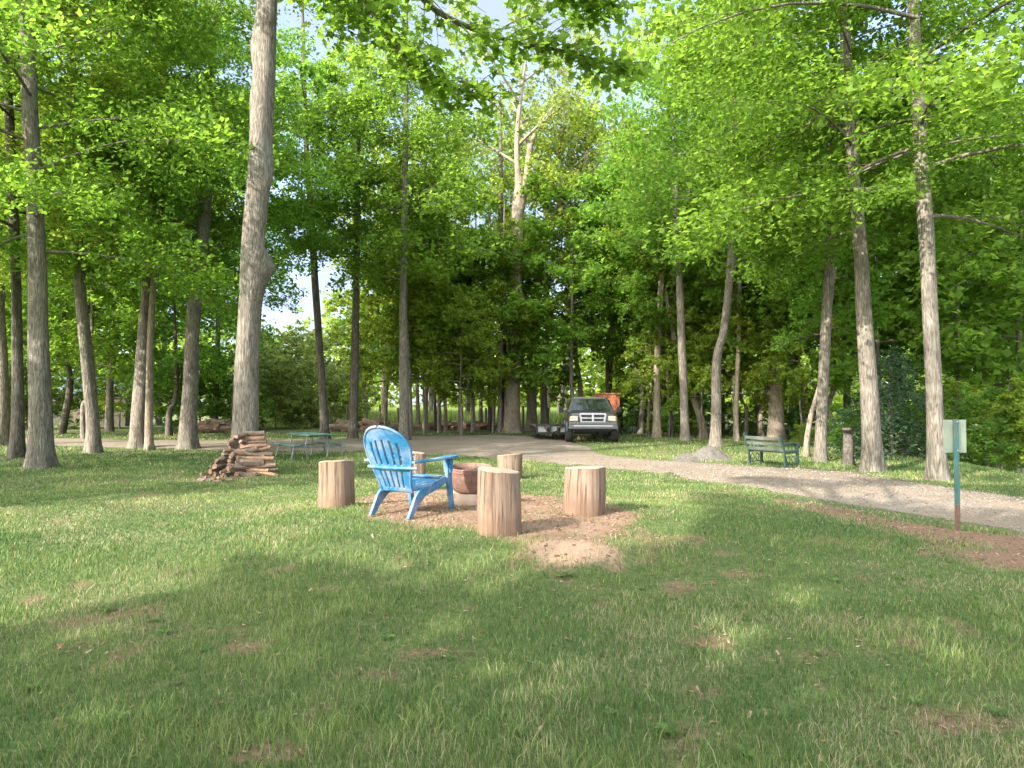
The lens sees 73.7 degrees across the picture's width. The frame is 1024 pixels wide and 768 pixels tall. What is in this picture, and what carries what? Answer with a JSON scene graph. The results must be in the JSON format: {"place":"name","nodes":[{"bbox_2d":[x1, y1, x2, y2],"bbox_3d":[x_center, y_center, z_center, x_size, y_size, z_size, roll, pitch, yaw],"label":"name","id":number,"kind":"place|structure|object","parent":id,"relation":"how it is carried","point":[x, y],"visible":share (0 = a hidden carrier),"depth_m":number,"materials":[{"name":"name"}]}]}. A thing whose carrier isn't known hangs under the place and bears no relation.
{"place":"outdoors","nodes":[
{"label":"outdoors","id":0,"kind":"place"},
{"bbox_2d":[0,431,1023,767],"bbox_3d":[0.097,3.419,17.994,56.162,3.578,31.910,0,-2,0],"label":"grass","id":1,"kind":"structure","parent":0,"point":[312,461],"depth_m":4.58,"materials":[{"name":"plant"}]},
{"bbox_2d":[0,405,1023,767],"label":"ground","id":2,"kind":"structure","parent":0,"point":[576,547],"depth_m":4.78,"materials":[{"name":"plant"}]},
{"bbox_2d":[8,355,77,421],"bbox_3d":[-27.506,0.521,39.192,4.426,4.767,3.990,1,-2,-32],"label":"bush","id":3,"kind":"object","parent":2,"relation":"on","point":[55,391],"visible":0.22,"depth_m":39.11,"materials":[{"name":"green plant"}]},
{"bbox_2d":[2,211,96,367],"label":"forest tree","id":4,"kind":"object","parent":2,"relation":"on","point":[8,320],"visible":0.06,"depth_m":30.80,"materials":[{"name":"green plant"}]},
{"bbox_2d":[0,36,107,445],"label":"maple tree","id":5,"kind":"object","parent":2,"relation":"on","point":[5,414],"visible":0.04,"depth_m":23.90,"materials":[{"name":"green plant"}]},
{"bbox_2d":[0,119,142,433],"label":"forest tree","id":6,"kind":"object","parent":2,"relation":"on","point":[63,422],"visible":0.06,"depth_m":33.27,"materials":[{"name":"green plant"}]},
{"bbox_2d":[52,359,124,427],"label":"bush","id":7,"kind":"object","parent":2,"relation":"on","point":[75,404],"visible":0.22,"depth_m":41.22,"materials":[{"name":"green plant"}]},
{"bbox_2d":[51,376,132,425],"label":"shed","id":8,"kind":"structure","parent":2,"relation":"on","point":[125,421],"depth_m":46.12,"materials":[{"name":"grey glass"}]},
{"bbox_2d":[2,147,186,438],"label":"forest tree","id":9,"kind":"object","parent":2,"relation":"on","point":[105,311],"visible":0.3,"depth_m":28.69,"materials":[{"name":"green plant"}]},
{"bbox_2d":[20,75,188,431],"bbox_3d":[-20.928,-6.705,36.073,12.042,19.352,10.414,-1,-2,36],"label":"forest tree","id":10,"kind":"object","parent":2,"relation":"on","point":[109,417],"visible":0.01,"depth_m":35.94,"materials":[{"name":"green plant"}]},
{"bbox_2d":[0,0,237,458],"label":"maple tree","id":11,"kind":"object","parent":2,"relation":"on","point":[17,446],"visible":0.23,"depth_m":18.21,"materials":[{"name":"green plant"}]},
{"bbox_2d":[81,351,162,428],"bbox_3d":[-22.755,0.410,39.974,4.256,5.085,4.721,1,-2,-29],"label":"bush","id":12,"kind":"object","parent":2,"relation":"on","point":[102,402],"visible":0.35,"depth_m":39.42,"materials":[{"name":"green plant"}]},
{"bbox_2d":[0,0,244,453],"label":"maple tree","id":13,"kind":"object","parent":2,"relation":"on","point":[93,442],"visible":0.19,"depth_m":19.67,"materials":[{"name":"green plant"}]},
{"bbox_2d":[16,30,241,449],"bbox_3d":[-11.924,-5.637,22.159,6.417,15.752,6.450,0,-2,0],"label":"maple tree","id":14,"kind":"object","parent":2,"relation":"on","point":[149,439],"visible":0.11,"depth_m":21.97,"materials":[{"name":"green plant"}]},
{"bbox_2d":[21,0,302,448],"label":"maple tree","id":15,"kind":"object","parent":2,"relation":"on","point":[136,429],"visible":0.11,"depth_m":22.63,"materials":[{"name":"green plant"}]},
{"bbox_2d":[0,0,326,469],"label":"maple tree","id":16,"kind":"object","parent":2,"relation":"on","point":[30,185],"visible":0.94,"depth_m":15.51,"materials":[{"name":"green plant"}]},
{"bbox_2d":[120,345,210,422],"bbox_3d":[-18.756,0.314,37.113,4.522,5.114,5.016,0,-2,-14],"label":"bush","id":17,"kind":"object","parent":2,"relation":"on","point":[160,411],"visible":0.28,"depth_m":36.32,"materials":[{"name":"green plant"}]},
{"bbox_2d":[89,171,269,435],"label":"forest tree","id":18,"kind":"object","parent":2,"relation":"on","point":[204,351],"visible":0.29,"depth_m":30.81,"materials":[{"name":"green plant"}]},
{"bbox_2d":[158,343,233,430],"bbox_3d":[-17.109,0.214,38.106,5.311,5.414,4.788,-1,-2,30],"label":"bush","id":19,"kind":"object","parent":2,"relation":"on","point":[225,387],"visible":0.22,"depth_m":37.34,"materials":[{"name":"green plant"}]},
{"bbox_2d":[41,0,368,449],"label":"maple tree","id":20,"kind":"object","parent":2,"relation":"on","point":[188,438],"visible":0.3,"depth_m":21.81,"materials":[{"name":"green plant"}]},
{"bbox_2d":[127,111,308,418],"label":"forest tree","id":21,"kind":"object","parent":2,"relation":"on","point":[217,343],"visible":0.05,"depth_m":38.32,"materials":[{"name":"green plant"}]},
{"bbox_2d":[100,0,356,472],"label":"maple tree","id":22,"kind":"object","parent":2,"relation":"on","point":[257,266],"visible":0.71,"depth_m":14.49,"materials":[{"name":"green plant"}]},
{"bbox_2d":[198,351,275,419],"bbox_3d":[-15.035,0.451,37.199,4.721,4.813,4.256,0,-2,-5],"label":"bush","id":23,"kind":"object","parent":2,"relation":"on","point":[221,405],"visible":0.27,"depth_m":36.66,"materials":[{"name":"green plant"}]},
{"bbox_2d":[259,353,313,428],"bbox_3d":[-13.638,0.577,39.927,4.256,4.745,4.721,1,-2,-26],"label":"bush","id":24,"kind":"object","parent":2,"relation":"on","point":[280,367],"visible":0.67,"depth_m":39.53,"materials":[{"name":"green plant"}]},
{"bbox_2d":[259,355,342,428],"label":"bush","id":25,"kind":"object","parent":2,"relation":"on","point":[309,374],"visible":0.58,"depth_m":40.57,"materials":[{"name":"green plant"}]},
{"bbox_2d":[259,319,347,416],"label":"bush","id":26,"kind":"object","parent":2,"relation":"on","point":[298,340],"visible":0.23,"depth_m":54.39,"materials":[{"name":"green plant"}]},
{"bbox_2d":[221,2,390,438],"bbox_3d":[-8.173,-8.551,27.927,7.446,21.908,8.023,-2,-2,45],"label":"maple tree","id":27,"kind":"object","parent":2,"relation":"on","point":[312,73],"visible":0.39,"depth_m":27.46,"materials":[{"name":"green plant"}]},
{"bbox_2d":[273,432,345,459],"bbox_3d":[-5.546,1.688,18.692,1.475,0.678,1.647,1,-2,-38],"label":"picnic table","id":28,"kind":"object","parent":2,"relation":"on","point":[311,434],"visible":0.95,"depth_m":18.47,"materials":[{"name":"green paint"}]},
{"bbox_2d":[279,358,344,426],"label":"bush","id":29,"kind":"object","parent":2,"relation":"on","point":[329,382],"visible":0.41,"depth_m":42.74,"materials":[{"name":"green plant"}]},
{"bbox_2d":[317,460,354,508],"bbox_3d":[-2.202,1.258,8.526,0.471,0.646,0.468,0,-2,0],"label":"log stump","id":30,"kind":"object","parent":2,"relation":"on","point":[336,486],"visible":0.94,"depth_m":8.34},
{"bbox_2d":[292,324,380,410],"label":"bush","id":31,"kind":"object","parent":2,"relation":"on","point":[343,361],"visible":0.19,"depth_m":57.49,"materials":[{"name":"green plant"}]},
{"bbox_2d":[312,359,373,426],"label":"bush","id":32,"kind":"object","parent":2,"relation":"on","point":[345,376],"visible":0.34,"depth_m":44.39,"materials":[{"name":"green plant"}]},
{"bbox_2d":[237,31,473,437],"bbox_3d":[-6.805,-7.979,28.323,10.206,20.769,9.550,0,-2,0],"label":"maple tree","id":33,"kind":"object","parent":2,"relation":"on","point":[353,408],"visible":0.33,"depth_m":27.29,"materials":[{"name":"green plant"}]},
{"bbox_2d":[315,142,459,419],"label":"forest tree","id":34,"kind":"object","parent":2,"relation":"on","point":[343,303],"visible":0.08,"depth_m":36.14,"materials":[{"name":"green plant"}]},
{"bbox_2d":[338,270,441,425],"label":"understorey maple","id":35,"kind":"object","parent":2,"relation":"on","point":[366,369],"visible":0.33,"depth_m":33.61,"materials":[{"name":"green plant"}]},
{"bbox_2d":[292,0,509,439],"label":"maple tree","id":36,"kind":"object","parent":2,"relation":"on","point":[455,175],"visible":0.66,"depth_m":26.45,"materials":[{"name":"green plant"}]},
{"bbox_2d":[341,155,468,435],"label":"slender tree","id":37,"kind":"object","parent":2,"relation":"on","point":[423,273],"visible":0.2,"depth_m":30.79,"materials":[{"name":"green plant"}]},
{"bbox_2d":[363,425,458,518],"bbox_3d":[-1.182,0.946,7.655,0.776,0.997,1.065,-1,-2,27],"label":"garden chair","id":38,"kind":"object","parent":2,"relation":"on","point":[410,483],"visible":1,"depth_m":7.41,"materials":[{"name":"blue plastic"}]},
{"bbox_2d":[369,277,467,434],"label":"understorey maple","id":39,"kind":"object","parent":2,"relation":"on","point":[394,330],"visible":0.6,"depth_m":31.23,"materials":[{"name":"green plant"}]},
{"bbox_2d":[342,100,504,431],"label":"forest tree","id":40,"kind":"object","parent":2,"relation":"on","point":[500,188],"visible":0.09,"depth_m":35.26,"materials":[{"name":"green plant"}]},
{"bbox_2d":[384,254,503,402],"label":"understorey maple","id":41,"kind":"object","parent":2,"relation":"on","point":[410,333],"visible":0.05,"depth_m":33.78,"materials":[{"name":"green plant"}]},
{"bbox_2d":[375,188,532,432],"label":"forest tree","id":42,"kind":"object","parent":2,"relation":"on","point":[488,231],"visible":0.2,"depth_m":32.51,"materials":[{"name":"green plant"}]},
{"bbox_2d":[411,283,502,435],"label":"understorey maple","id":43,"kind":"object","parent":2,"relation":"on","point":[464,302],"visible":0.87,"depth_m":30.42,"materials":[{"name":"green plant"}]},
{"bbox_2d":[221,406,706,426],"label":"meadow growth","id":44,"kind":"object","parent":2,"relation":"on","point":[554,416],"visible":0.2,"depth_m":47.51,"materials":[{"name":"green plant"}]},
{"bbox_2d":[452,463,492,505],"bbox_3d":[-0.504,1.275,8.380,0.531,0.535,0.531,0,3,0],"label":"fire ring","id":45,"kind":"object","parent":2,"relation":"on","point":[464,479],"visible":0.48,"depth_m":8.16,"materials":[{"name":"metal"}]},
{"bbox_2d":[442,209,512,432],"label":"slender tree","id":46,"kind":"object","parent":2,"relation":"on","point":[484,283],"visible":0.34,"depth_m":33.98,"materials":[{"name":"green plant"}]},
{"bbox_2d":[286,0,669,137],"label":"maple tree","id":47,"kind":"object","parent":2,"relation":"on","point":[354,14],"visible":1,"depth_m":7.12,"materials":[{"name":"green plant"}]},
{"bbox_2d":[411,106,567,422],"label":"forest tree","id":48,"kind":"object","parent":2,"relation":"on","point":[504,190],"visible":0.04,"depth_m":40.59,"materials":[{"name":"green plant"}]},
{"bbox_2d":[441,279,539,433],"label":"understorey maple","id":49,"kind":"object","parent":2,"relation":"on","point":[501,361],"visible":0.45,"depth_m":32.46,"materials":[{"name":"green plant"}]},
{"bbox_2d":[456,199,540,432],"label":"slender tree","id":50,"kind":"object","parent":2,"relation":"on","point":[503,226],"visible":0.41,"depth_m":34.08,"materials":[{"name":"green plant"}]},
{"bbox_2d":[477,466,521,536],"bbox_3d":[-0.123,1.148,6.639,0.434,0.675,0.411,0,-2,0],"label":"log stump","id":51,"kind":"object","parent":2,"relation":"on","point":[498,501],"visible":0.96,"depth_m":6.47,"materials":[{"name":"wood"}]},
{"bbox_2d":[471,79,547,431],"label":"maple tree","id":52,"kind":"object","parent":2,"relation":"on","point":[530,280],"visible":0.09,"depth_m":35.51,"materials":[{"name":"green plant"}]},
{"bbox_2d":[497,453,522,478],"bbox_3d":[-0.042,1.675,13.794,0.513,0.563,0.525,0,-2,0],"label":"log stump","id":53,"kind":"object","parent":2,"relation":"on","point":[511,461],"visible":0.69,"depth_m":13.58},
{"bbox_2d":[7,289,1023,425],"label":"distant wood","id":54,"kind":"object","parent":2,"relation":"on","point":[594,379],"visible":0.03,"depth_m":129.73,"materials":[{"name":"green plant"}]},
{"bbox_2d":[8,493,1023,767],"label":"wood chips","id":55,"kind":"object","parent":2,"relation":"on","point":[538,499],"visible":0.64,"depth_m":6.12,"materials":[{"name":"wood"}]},
{"bbox_2d":[438,0,607,433],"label":"maple tree","id":56,"kind":"object","parent":2,"relation":"on","point":[511,421],"visible":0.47,"depth_m":34.30,"materials":[{"name":"green plant"}]},
{"bbox_2d":[25,435,1023,531],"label":"gravel drive","id":57,"kind":"structure","parent":2,"relation":"on","point":[543,449],"depth_m":15.12,"materials":[{"name":"gravel"}]},
{"bbox_2d":[530,424,564,437],"bbox_3d":[1.611,2.008,29.452,1.420,0.652,4.904,0,-2,-2],"label":"flat trailer","id":58,"kind":"object","parent":57,"relation":"on","point":[540,429],"visible":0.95,"depth_m":27.64,"materials":[{"name":"grey metal"}]},
{"bbox_2d":[461,46,621,428],"bbox_3d":[1.940,-8.234,40.206,10.995,22.766,10.044,0,-2,10],"label":"forest tree","id":59,"kind":"object","parent":2,"relation":"on","point":[530,92],"visible":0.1,"depth_m":38.37,"materials":[{"name":"green plant"}]},
{"bbox_2d":[503,306,586,423],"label":"understorey maple","id":60,"kind":"object","parent":2,"relation":"on","point":[529,389],"visible":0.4,"depth_m":34.51,"materials":[{"name":"green plant"}]},
{"bbox_2d":[457,170,651,434],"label":"forest tree","id":61,"kind":"object","parent":2,"relation":"on","point":[530,224],"visible":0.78,"depth_m":32.22,"materials":[{"name":"green plant"}]},
{"bbox_2d":[486,74,653,396],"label":"forest tree","id":62,"kind":"object","parent":2,"relation":"on","point":[547,148],"visible":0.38,"depth_m":34.55,"materials":[{"name":"green plant"}]},
{"bbox_2d":[493,0,669,430],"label":"maple tree","id":63,"kind":"object","parent":2,"relation":"on","point":[531,414],"visible":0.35,"depth_m":36.49,"materials":[{"name":"green plant"}]},
{"bbox_2d":[564,466,605,516],"bbox_3d":[0.830,1.216,7.796,0.478,0.570,0.523,0,-2,0],"label":"log stump","id":64,"kind":"object","parent":2,"relation":"on","point":[584,490],"visible":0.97,"depth_m":7.57,"materials":[{"name":"wood"}]},
{"bbox_2d":[559,397,621,441],"bbox_3d":[3.157,1.408,28.088,2.496,1.744,5.578,0,-2,3],"label":"pickup truck","id":65,"kind":"object","parent":2,"relation":"on","point":[594,416],"visible":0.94,"depth_m":25.96,"materials":[{"name":"grey paint"}]},
{"bbox_2d":[537,91,648,392],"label":"forest tree","id":66,"kind":"object","parent":2,"relation":"on","point":[561,212],"visible":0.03,"depth_m":38.28,"materials":[{"name":"green plant"}]},
{"bbox_2d":[552,167,642,392],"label":"slender tree","id":67,"kind":"object","parent":2,"relation":"on","point":[607,363],"visible":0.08,"depth_m":34.80,"materials":[{"name":"green plant"}]},
{"bbox_2d":[551,140,714,433],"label":"forest tree","id":68,"kind":"object","parent":2,"relation":"on","point":[641,418],"visible":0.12,"depth_m":32.38,"materials":[{"name":"green plant"}]},
{"bbox_2d":[616,388,652,433],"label":"bush","id":69,"kind":"object","parent":2,"relation":"on","point":[628,410],"visible":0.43,"depth_m":33.78,"materials":[{"name":"green plant"}]},
{"bbox_2d":[604,206,691,435],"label":"slender tree","id":70,"kind":"object","parent":2,"relation":"on","point":[618,290],"visible":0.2,"depth_m":30.99,"materials":[{"name":"green plant"}]},
{"bbox_2d":[597,129,701,437],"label":"maple tree","id":71,"kind":"object","parent":2,"relation":"on","point":[656,430],"visible":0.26,"depth_m":29.33,"materials":[{"name":"green plant"}]},
{"bbox_2d":[610,286,689,404],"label":"understorey maple","id":72,"kind":"object","parent":2,"relation":"on","point":[625,377],"visible":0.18,"depth_m":32.88,"materials":[{"name":"green plant"}]},
{"bbox_2d":[609,295,712,436],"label":"understorey maple","id":73,"kind":"object","parent":2,"relation":"on","point":[646,377],"visible":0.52,"depth_m":29.35,"materials":[{"name":"green plant"}]},
{"bbox_2d":[618,187,705,436],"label":"slender tree","id":74,"kind":"object","parent":2,"relation":"on","point":[656,273],"visible":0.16,"depth_m":29.63,"materials":[{"name":"green plant"}]},
{"bbox_2d":[616,183,714,437],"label":"maple tree","id":75,"kind":"object","parent":2,"relation":"on","point":[637,276],"visible":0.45,"depth_m":29.32,"materials":[{"name":"green plant"}]},
{"bbox_2d":[577,23,760,440],"bbox_3d":[6.397,-6.137,27.568,7.497,17.054,7.959,0,-2,0],"label":"maple tree","id":76,"kind":"object","parent":2,"relation":"on","point":[683,388],"visible":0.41,"depth_m":27.16,"materials":[{"name":"green plant"}]},
{"bbox_2d":[595,190,762,414],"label":"forest tree","id":77,"kind":"object","parent":2,"relation":"on","point":[640,357],"visible":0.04,"depth_m":32.18,"materials":[{"name":"green plant"}]},
{"bbox_2d":[663,445,736,461],"bbox_3d":[5.184,1.864,18.348,2.154,0.433,1.896,0,-2,0],"label":"gravel heap","id":78,"kind":"object","parent":2,"relation":"on","point":[710,453],"visible":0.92,"depth_m":18.02,"materials":[{"name":"gravel"}]},
{"bbox_2d":[661,299,746,437],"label":"understorey maple","id":79,"kind":"object","parent":2,"relation":"on","point":[675,400],"visible":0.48,"depth_m":28.42,"materials":[{"name":"green plant"}]},
{"bbox_2d":[614,21,844,446],"bbox_3d":[7.790,-5.586,23.869,8.610,15.755,7.281,0,-2,0],"label":"maple tree","id":80,"kind":"object","parent":2,"relation":"on","point":[715,438],"visible":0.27,"depth_m":23.41,"materials":[{"name":"green plant"}]},
{"bbox_2d":[686,291,776,414],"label":"understorey maple","id":81,"kind":"object","parent":2,"relation":"on","point":[733,321],"visible":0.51,"depth_m":27.54,"materials":[{"name":"green plant"}]},
{"bbox_2d":[666,128,799,440],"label":"maple tree","id":82,"kind":"object","parent":2,"relation":"on","point":[719,287],"visible":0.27,"depth_m":26.93,"materials":[{"name":"green plant"}]},
{"bbox_2d":[671,222,835,435],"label":"forest tree","id":83,"kind":"object","parent":2,"relation":"on","point":[753,311],"visible":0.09,"depth_m":28.26,"materials":[{"name":"green plant"}]},
{"bbox_2d":[743,433,799,467],"bbox_3d":[6.159,1.561,16.235,0.720,0.784,1.078,1,-2,-30],"label":"park bench","id":84,"kind":"object","parent":2,"relation":"on","point":[761,448],"visible":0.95,"depth_m":15.96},
{"bbox_2d":[654,0,889,439],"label":"maple tree","id":85,"kind":"object","parent":2,"relation":"on","point":[776,427],"visible":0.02,"depth_m":27.53,"materials":[{"name":"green plant"}]},
{"bbox_2d":[550,457,1023,537],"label":"gravel stones","id":86,"kind":"object","parent":2,"relation":"on","point":[909,482],"visible":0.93,"depth_m":11.64,"materials":[{"name":"gravel"}]},
{"bbox_2d":[739,292,848,441],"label":"understorey maple","id":87,"kind":"object","parent":2,"relation":"on","point":[778,362],"visible":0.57,"depth_m":25.69,"materials":[{"name":"green plant"}]},
{"bbox_2d":[576,0,1023,481],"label":"maple tree","id":88,"kind":"object","parent":2,"relation":"on","point":[936,465],"visible":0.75,"depth_m":13.19,"materials":[{"name":"green plant"}]},
{"bbox_2d":[770,200,899,456],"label":"maple tree","id":89,"kind":"object","parent":2,"relation":"on","point":[808,302],"visible":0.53,"depth_m":18.74,"materials":[{"name":"green plant"}]},
{"bbox_2d":[649,0,1023,471],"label":"maple tree","id":90,"kind":"object","parent":2,"relation":"on","point":[872,459],"visible":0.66,"depth_m":14.04,"materials":[{"name":"green plant"}]},
{"bbox_2d":[659,0,1019,462],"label":"maple tree","id":91,"kind":"object","parent":2,"relation":"on","point":[820,453],"visible":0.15,"depth_m":17.00,"materials":[{"name":"green plant"}]},
{"bbox_2d":[827,410,860,450],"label":"bush","id":92,"kind":"object","parent":2,"relation":"on","point":[836,436],"visible":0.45,"depth_m":20.45,"materials":[{"name":"green plant"}]},
{"bbox_2d":[841,428,854,466],"bbox_3d":[7.943,1.547,16.150,0.382,1.024,0.434,0,-2,0],"label":"dead tree stub","id":93,"kind":"object","parent":2,"relation":"on","point":[848,454],"visible":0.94,"depth_m":16.03,"materials":[{"name":"wood"}]},
{"bbox_2d":[722,115,992,437],"bbox_3d":[12.271,-4.148,26.733,9.007,13.850,9.648,1,-2,-27],"label":"forest tree","id":94,"kind":"object","parent":2,"relation":"on","point":[853,367],"visible":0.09,"depth_m":25.57,"materials":[{"name":"green plant"}]},
{"bbox_2d":[765,109,1023,431],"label":"forest tree","id":95,"kind":"object","parent":2,"relation":"on","point":[961,370],"visible":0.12,"depth_m":24.34,"materials":[{"name":"green plant"}]},
{"bbox_2d":[827,339,970,464],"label":"weeping evergreen","id":96,"kind":"object","parent":2,"relation":"on","point":[889,395],"visible":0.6,"depth_m":18.20,"materials":[{"name":"green plant"}]},
{"bbox_2d":[881,402,925,455],"bbox_3d":[10.848,1.302,18.999,1.596,1.699,1.770,1,-2,-21],"label":"bush","id":97,"kind":"object","parent":2,"relation":"on","point":[908,418],"visible":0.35,"depth_m":18.74,"materials":[{"name":"green plant"}]},
{"bbox_2d":[835,65,1023,457],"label":"forest tree","id":98,"kind":"object","parent":2,"relation":"on","point":[970,332],"visible":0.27,"depth_m":23.04,"materials":[{"name":"green plant"}]},
{"bbox_2d":[844,59,1023,423],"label":"forest tree","id":99,"kind":"object","parent":2,"relation":"on","point":[946,289],"visible":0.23,"depth_m":22.93,"materials":[{"name":"green plant"}]},
{"bbox_2d":[880,144,1023,466],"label":"forest tree","id":100,"kind":"object","parent":2,"relation":"on","point":[897,292],"visible":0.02,"depth_m":29.18,"materials":[{"name":"green plant"}]},
{"bbox_2d":[943,419,966,530],"bbox_3d":[5.060,1.160,7.763,0.262,1.516,0.061,0,-2,0],"label":"sign post","id":101,"kind":"object","parent":2,"relation":"on","point":[954,436],"visible":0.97,"depth_m":7.78,"materials":[{"name":"metal"}]},
{"bbox_2d":[912,378,1004,458],"bbox_3d":[13.005,1.140,19.957,2.656,2.692,2.394,-2,-2,43],"label":"bush","id":102,"kind":"object","parent":2,"relation":"on","point":[953,388],"visible":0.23,"depth_m":19.78,"materials":[{"name":"green plant"}]},
{"bbox_2d":[916,383,1023,466],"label":"bush","id":103,"kind":"object","parent":2,"relation":"on","point":[1004,416],"visible":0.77,"depth_m":17.23,"materials":[{"name":"green plant"}]},
{"bbox_2d":[974,377,1023,468],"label":"bush","id":104,"kind":"object","parent":2,"relation":"on","point":[1018,391],"visible":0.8,"depth_m":17.04,"materials":[{"name":"green plant"}]},
{"bbox_2d":[1,0,1023,407],"label":"sky","id":105,"kind":"structure","parent":0,"point":[495,9],"materials":[{"name":"white"}]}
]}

